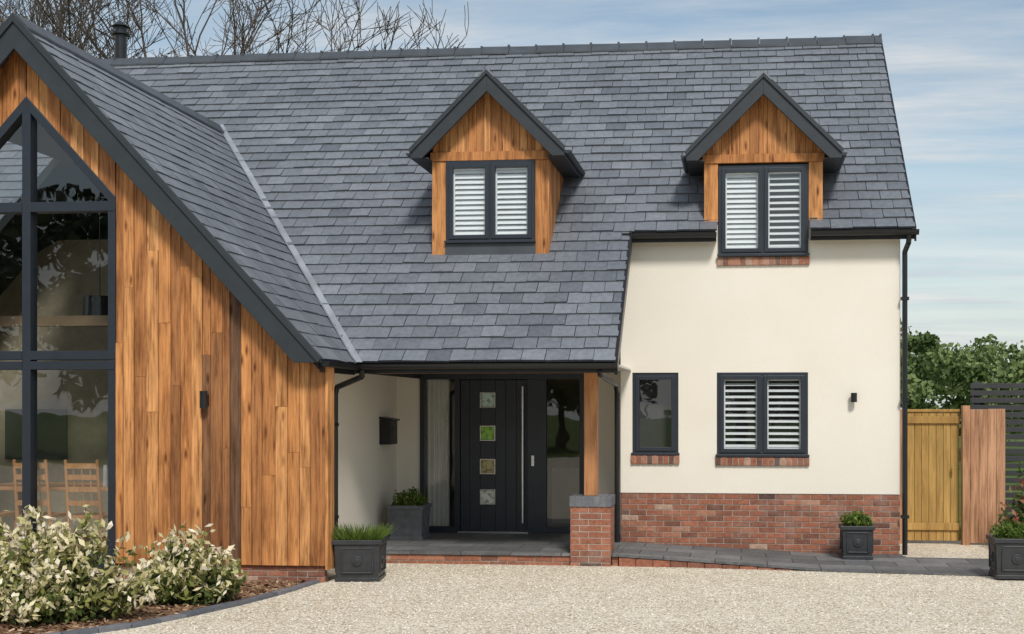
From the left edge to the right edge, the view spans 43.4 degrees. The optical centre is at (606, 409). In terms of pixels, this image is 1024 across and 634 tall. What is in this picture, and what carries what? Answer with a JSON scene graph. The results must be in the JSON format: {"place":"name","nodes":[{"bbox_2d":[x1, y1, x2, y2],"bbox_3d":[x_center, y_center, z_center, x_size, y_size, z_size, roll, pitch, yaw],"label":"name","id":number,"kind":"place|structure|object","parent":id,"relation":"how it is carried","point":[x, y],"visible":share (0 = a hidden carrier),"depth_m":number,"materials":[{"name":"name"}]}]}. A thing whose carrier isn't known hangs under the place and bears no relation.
{"place":"outdoors","nodes":[
{"label":"outdoors","id":0,"kind":"place"},
{"bbox_2d":[0,96,116,567],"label":"gable window frame","id":1,"kind":"object","parent":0,"point":[26,114],"visible":0.7,"depth_m":14.29,"materials":[{"name":"grey metal"}]},
{"bbox_2d":[0,578,306,633],"bbox_3d":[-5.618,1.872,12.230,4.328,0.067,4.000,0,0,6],"label":"bark chips","id":2,"kind":"object","parent":0,"point":[74,623],"visible":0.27,"depth_m":11.75,"materials":[{"name":"brown soil"}]},
{"bbox_2d":[0,504,64,572],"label":"variegated shrub","id":3,"kind":"object","parent":2,"relation":"on","point":[2,533],"visible":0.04,"depth_m":12.44,"materials":[{"name":"green plant"}]},
{"bbox_2d":[0,504,160,627],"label":"variegated shrub","id":4,"kind":"object","parent":2,"relation":"on","point":[60,580],"visible":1,"depth_m":11.34,"materials":[{"name":"green plant"}]},
{"bbox_2d":[41,580,319,633],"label":"slate bed edging","id":5,"kind":"object","parent":2,"relation":"on","point":[181,615],"visible":1,"depth_m":11.70,"materials":[{"name":"stone"}]},
{"bbox_2d":[117,520,248,605],"bbox_3d":[-4.089,1.490,12.451,1.235,0.856,1.038,0,0,30],"label":"variegated shrub","id":6,"kind":"object","parent":2,"relation":"on","point":[194,575],"visible":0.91,"depth_m":12.34,"materials":[{"name":"green plant"}]},
{"bbox_2d":[0,0,1023,408],"label":"sky","id":7,"kind":"structure","parent":0,"point":[955,68],"materials":[{"name":"blue"}]},
{"bbox_2d":[98,540,1023,633],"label":"gravel drive","id":8,"kind":"structure","parent":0,"point":[936,549],"depth_m":12.49,"materials":[{"name":"beige gravel"}]},
{"bbox_2d":[330,522,396,581],"bbox_3d":[-2.757,1.586,14.289,0.829,0.620,0.819,0,0,6],"label":"square planter","id":9,"kind":"object","parent":8,"relation":"on","point":[360,554],"visible":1,"depth_m":14.04,"materials":[{"name":"grey stone"}]},
{"bbox_2d":[94,563,1023,633],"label":"loose pebbles","id":10,"kind":"object","parent":8,"relation":"on","point":[704,612],"visible":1,"depth_m":12.54,"materials":[{"name":"beige gravel"}]},
{"bbox_2d":[900,406,1004,544],"bbox_3d":[4.823,0.925,17.942,1.470,1.950,0.160,0,0,13],"label":"close board fence","id":11,"kind":"object","parent":8,"relation":"on","point":[982,464],"visible":0.73,"depth_m":17.84,"materials":[{"name":"brown wood"}]},
{"bbox_2d":[908,409,959,540],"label":"garden gate","id":12,"kind":"structure","parent":11,"relation":"attached to","point":[935,525],"depth_m":18.02,"materials":[{"name":"yellow wood"}]},
{"bbox_2d":[986,520,1023,578],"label":"square planter","id":13,"kind":"object","parent":8,"relation":"on","point":[1006,549],"visible":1,"depth_m":14.15,"materials":[{"name":"grey stone"}]},
{"bbox_2d":[996,459,1023,527],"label":"climbing shrub","id":14,"kind":"object","parent":8,"relation":"on","point":[1019,516],"visible":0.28,"depth_m":17.19,"materials":[{"name":"green plant"}]},
{"bbox_2d":[619,542,990,575],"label":"slate path","id":15,"kind":"structure","parent":0,"point":[646,554],"depth_m":15.44,"materials":[{"name":"stone"}]},
{"bbox_2d":[838,509,874,559],"bbox_3d":[3.136,1.557,16.065,0.432,0.626,0.434,0,0,6],"label":"square planter","id":16,"kind":"object","parent":15,"relation":"on","point":[856,536],"visible":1,"depth_m":15.88,"materials":[{"name":"grey stone"}]},
{"bbox_2d":[921,418,1023,540],"bbox_3d":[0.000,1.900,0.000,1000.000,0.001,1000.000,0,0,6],"label":"ground","id":17,"kind":"structure","parent":0,"point":[1015,469],"depth_m":36.12,"materials":[{"name":"green plant"}]},
{"bbox_2d":[0,0,178,58],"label":"bare tree","id":18,"kind":"object","parent":17,"relation":"on","point":[42,21],"visible":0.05,"depth_m":33.88,"materials":[{"name":"brown plant"}]},
{"bbox_2d":[0,0,194,58],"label":"bare tree","id":19,"kind":"object","parent":17,"relation":"on","point":[75,22],"visible":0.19,"depth_m":29.81,"materials":[{"name":"brown plant"}]},
{"bbox_2d":[0,0,386,58],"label":"bare tree","id":20,"kind":"object","parent":17,"relation":"on","point":[138,24],"visible":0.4,"depth_m":32.15,"materials":[{"name":"brown plant"}]},
{"bbox_2d":[70,0,468,58],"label":"bare tree","id":21,"kind":"object","parent":17,"relation":"on","point":[396,27],"visible":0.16,"depth_m":27.25,"materials":[{"name":"brown plant"}]},
{"bbox_2d":[98,493,899,581],"bbox_3d":[-1.074,1.554,16.926,17.197,0.892,5.980,0,0,-33],"label":"brickwork","id":22,"kind":"object","parent":17,"relation":"on","point":[796,522],"visible":0.75,"depth_m":16.63,"materials":[{"name":"brick"}]},
{"bbox_2d":[386,533,628,556],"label":"porch floor","id":23,"kind":"structure","parent":22,"relation":"on","point":[495,544],"depth_m":16.41,"materials":[{"name":"stone"}]},
{"bbox_2d":[387,486,431,539],"bbox_3d":[-2.665,1.393,17.330,0.508,0.710,0.532,0,0,6],"label":"grey square planter","id":24,"kind":"object","parent":23,"relation":"on","point":[408,520],"visible":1,"depth_m":17.11,"materials":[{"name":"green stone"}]},
{"bbox_2d":[569,494,614,506],"bbox_3d":[-0.173,1.117,15.674,0.510,0.125,0.480,0,0,6],"label":"pier coping","id":25,"kind":"object","parent":22,"relation":"on","point":[598,500],"visible":0.98,"depth_m":15.45,"materials":[{"name":"stone"}]},
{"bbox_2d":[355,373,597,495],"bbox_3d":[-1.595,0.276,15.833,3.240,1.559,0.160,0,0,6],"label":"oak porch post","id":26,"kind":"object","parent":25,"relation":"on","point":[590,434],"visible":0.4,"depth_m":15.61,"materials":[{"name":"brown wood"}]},
{"bbox_2d":[425,365,630,373],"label":"porch ceiling","id":27,"kind":"structure","parent":26,"relation":"on","point":[622,368],"depth_m":16.72,"materials":[{"name":"paint"}]},
{"bbox_2d":[334,220,899,534],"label":"rendered walls","id":28,"kind":"structure","parent":17,"relation":"on","point":[697,318],"depth_m":16.68,"materials":[{"name":"white paint"}]},
{"bbox_2d":[0,239,107,551],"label":"gable room interior","id":29,"kind":"object","parent":28,"relation":"attached to","point":[72,416],"visible":0.17,"depth_m":17.77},
{"bbox_2d":[0,511,15,544],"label":"dining chair","id":30,"kind":"object","parent":29,"relation":"in","point":[6,513],"visible":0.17,"depth_m":15.13,"materials":[{"name":"brown wood"}]},
{"bbox_2d":[12,459,66,549],"bbox_3d":[-6.597,1.139,14.927,0.440,1.123,0.508,0,0,6],"label":"dining chair","id":31,"kind":"object","parent":29,"relation":"in","point":[40,489],"visible":0.39,"depth_m":14.72,"materials":[{"name":"brown wood"}]},
{"bbox_2d":[0,482,107,536],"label":"dining table","id":32,"kind":"object","parent":29,"relation":"in","point":[56,486],"visible":0.05,"depth_m":15.76,"materials":[{"name":"brown wood"}]},
{"bbox_2d":[103,465,107,485],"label":"candle holders","id":33,"kind":"object","parent":32,"relation":"on","point":[105,481],"visible":0.25,"depth_m":15.60,"materials":[{"name":"white"}]},
{"bbox_2d":[64,460,107,551],"bbox_3d":[-5.981,1.139,14.862,0.440,1.123,0.508,0,0,6],"label":"dining chair","id":34,"kind":"object","parent":29,"relation":"in","point":[100,515],"visible":0.57,"depth_m":14.66,"materials":[{"name":"brown wood"}]},
{"bbox_2d":[135,376,299,452],"bbox_3d":[-6.446,-0.550,14.357,6.780,4.900,0.030,0,0,6],"label":"cladding backing","id":35,"kind":"object","parent":29,"relation":"attached to","point":[276,406],"visible":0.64,"depth_m":14.04,"materials":[{"name":"brown wood"}]},
{"bbox_2d":[379,416,399,444],"bbox_3d":[-2.966,0.290,17.475,0.189,0.379,0.380,0,0,6],"label":"wall mailbox","id":36,"kind":"object","parent":28,"relation":"attached to","point":[387,430],"depth_m":17.31,"materials":[{"name":"black plastic"}]},
{"bbox_2d":[0,50,823,569],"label":"cedar cladding","id":37,"kind":"structure","parent":28,"relation":"attached to","point":[224,462],"depth_m":14.13,"materials":[{"name":"brown wood"}]},
{"bbox_2d":[0,46,912,378],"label":"roof deck","id":38,"kind":"structure","parent":28,"relation":"attached to","point":[62,178],"depth_m":17.13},
{"bbox_2d":[82,191,107,326],"bbox_3d":[-6.398,-2.525,16.156,0.420,2.950,0.420,0,0,6],"label":"pendant lamp","id":39,"kind":"object","parent":38,"relation":"hanging from","point":[95,304],"visible":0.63,"depth_m":15.99,"materials":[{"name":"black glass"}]},
{"bbox_2d":[111,22,129,57],"bbox_3d":[-8.467,-5.820,22.306,0.316,1.840,0.316,0,0,6],"label":"chimney flue","id":40,"kind":"object","parent":38,"relation":"on","point":[120,33],"visible":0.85,"depth_m":22.22,"materials":[{"name":"black metal"}]},
{"bbox_2d":[0,12,321,362],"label":"gable bargeboards","id":41,"kind":"object","parent":38,"relation":"attached to","point":[223,265],"visible":1,"depth_m":13.87,"materials":[{"name":"grey wood"}]},
{"bbox_2d":[215,121,361,361],"bbox_3d":[-4.432,-2.490,17.287,0.105,3.880,5.660,0,0,-33],"label":"valley flashing","id":42,"kind":"object","parent":38,"relation":"attached to","point":[310,279],"visible":1,"depth_m":16.71,"materials":[{"name":"grey metal"}]},
{"bbox_2d":[15,13,881,133],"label":"ridge tiles","id":43,"kind":"object","parent":38,"relation":"on","point":[106,65],"visible":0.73,"depth_m":20.65,"materials":[{"name":"grey stone"}]},
{"bbox_2d":[0,31,914,363],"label":"roof slates","id":44,"kind":"object","parent":38,"relation":"on","point":[338,173],"visible":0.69,"depth_m":17.57,"materials":[{"name":"grey stone"}]},
{"bbox_2d":[445,243,535,257],"bbox_3d":[-1.497,-2.018,16.486,1.180,0.235,0.040,0,0,6],"label":"dormer apron flashing","id":45,"kind":"object","parent":38,"relation":"attached to","point":[490,248],"visible":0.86,"depth_m":16.47,"materials":[{"name":"grey metal"}]},
{"bbox_2d":[425,67,827,175],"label":"dormer roofs","id":46,"kind":"structure","parent":38,"relation":"on","point":[492,74],"depth_m":16.76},
{"bbox_2d":[406,70,846,177],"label":"dormer bargeboards","id":47,"kind":"object","parent":46,"relation":"attached to","point":[471,95],"visible":0.91,"depth_m":16.32,"materials":[{"name":"grey wood"}]},
{"bbox_2d":[420,373,583,533],"bbox_3d":[-1.480,0.625,18.078,2.340,2.250,0.111,0,0,6],"label":"front door","id":48,"kind":"structure","parent":28,"relation":"attached to","point":[471,449],"depth_m":18.05,"materials":[{"name":"paint"}]},
{"bbox_2d":[481,393,493,503],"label":"door lights","id":49,"kind":"object","parent":48,"relation":"in","point":[487,433],"depth_m":18.09},
{"bbox_2d":[457,386,533,533],"bbox_3d":[-1.562,0.714,18.018,1.090,2.068,0.087,0,0,6],"label":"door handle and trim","id":50,"kind":"object","parent":48,"relation":"attached to","point":[522,458],"visible":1,"depth_m":17.94,"materials":[{"name":"silver metal"}]},
{"bbox_2d":[426,360,620,531],"bbox_3d":[-1.219,0.575,19.513,3.300,2.550,2.641,0,0,6],"label":"hallway interior","id":51,"kind":"object","parent":28,"relation":"on","point":[562,441],"visible":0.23,"depth_m":19.69,"materials":[{"name":"paint"}]},
{"bbox_2d":[200,391,856,407],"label":"wall lights","id":52,"kind":"object","parent":28,"relation":"attached to","point":[204,399],"depth_m":13.98,"materials":[{"name":"black plastic"}]},
{"bbox_2d":[320,43,918,567],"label":"gutters and downpipes","id":53,"kind":"object","parent":28,"relation":"attached to","point":[600,369],"visible":0.83,"depth_m":16.20,"materials":[{"name":"black plastic"}]},
{"bbox_2d":[444,159,809,456],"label":"window frames","id":54,"kind":"structure","parent":28,"relation":"attached to","point":[492,236],"depth_m":16.63,"materials":[{"name":"grey metal"}]},
{"bbox_2d":[447,163,807,446],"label":"windows","id":55,"kind":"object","parent":28,"relation":"attached to","point":[655,413],"depth_m":16.98,"materials":[{"name":"black glass"}]},
{"bbox_2d":[631,256,809,465],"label":"brick window sills","id":56,"kind":"structure","parent":28,"relation":"attached to","point":[741,461],"depth_m":16.66,"materials":[{"name":"red brick"}]},
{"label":"window","id":57,"kind":"object","parent":28,"relation":"attached to","visible":0},
{"bbox_2d":[454,167,800,448],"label":"louvre shutters","id":58,"kind":"object","parent":57,"relation":"attached to","point":[749,190],"visible":1,"depth_m":16.69,"materials":[{"name":"white wood"}]},
{"bbox_2d":[900,318,1023,440],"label":"distant treeline","id":59,"kind":"object","parent":17,"relation":"on","point":[938,368],"visible":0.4,"depth_m":46.91,"materials":[{"name":"green plant"}]},
{"bbox_2d":[970,382,1023,516],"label":"slatted fence","id":60,"kind":"object","parent":17,"relation":"on","point":[976,393],"visible":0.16,"depth_m":18.45,"materials":[{"name":"wood"}]}
]}

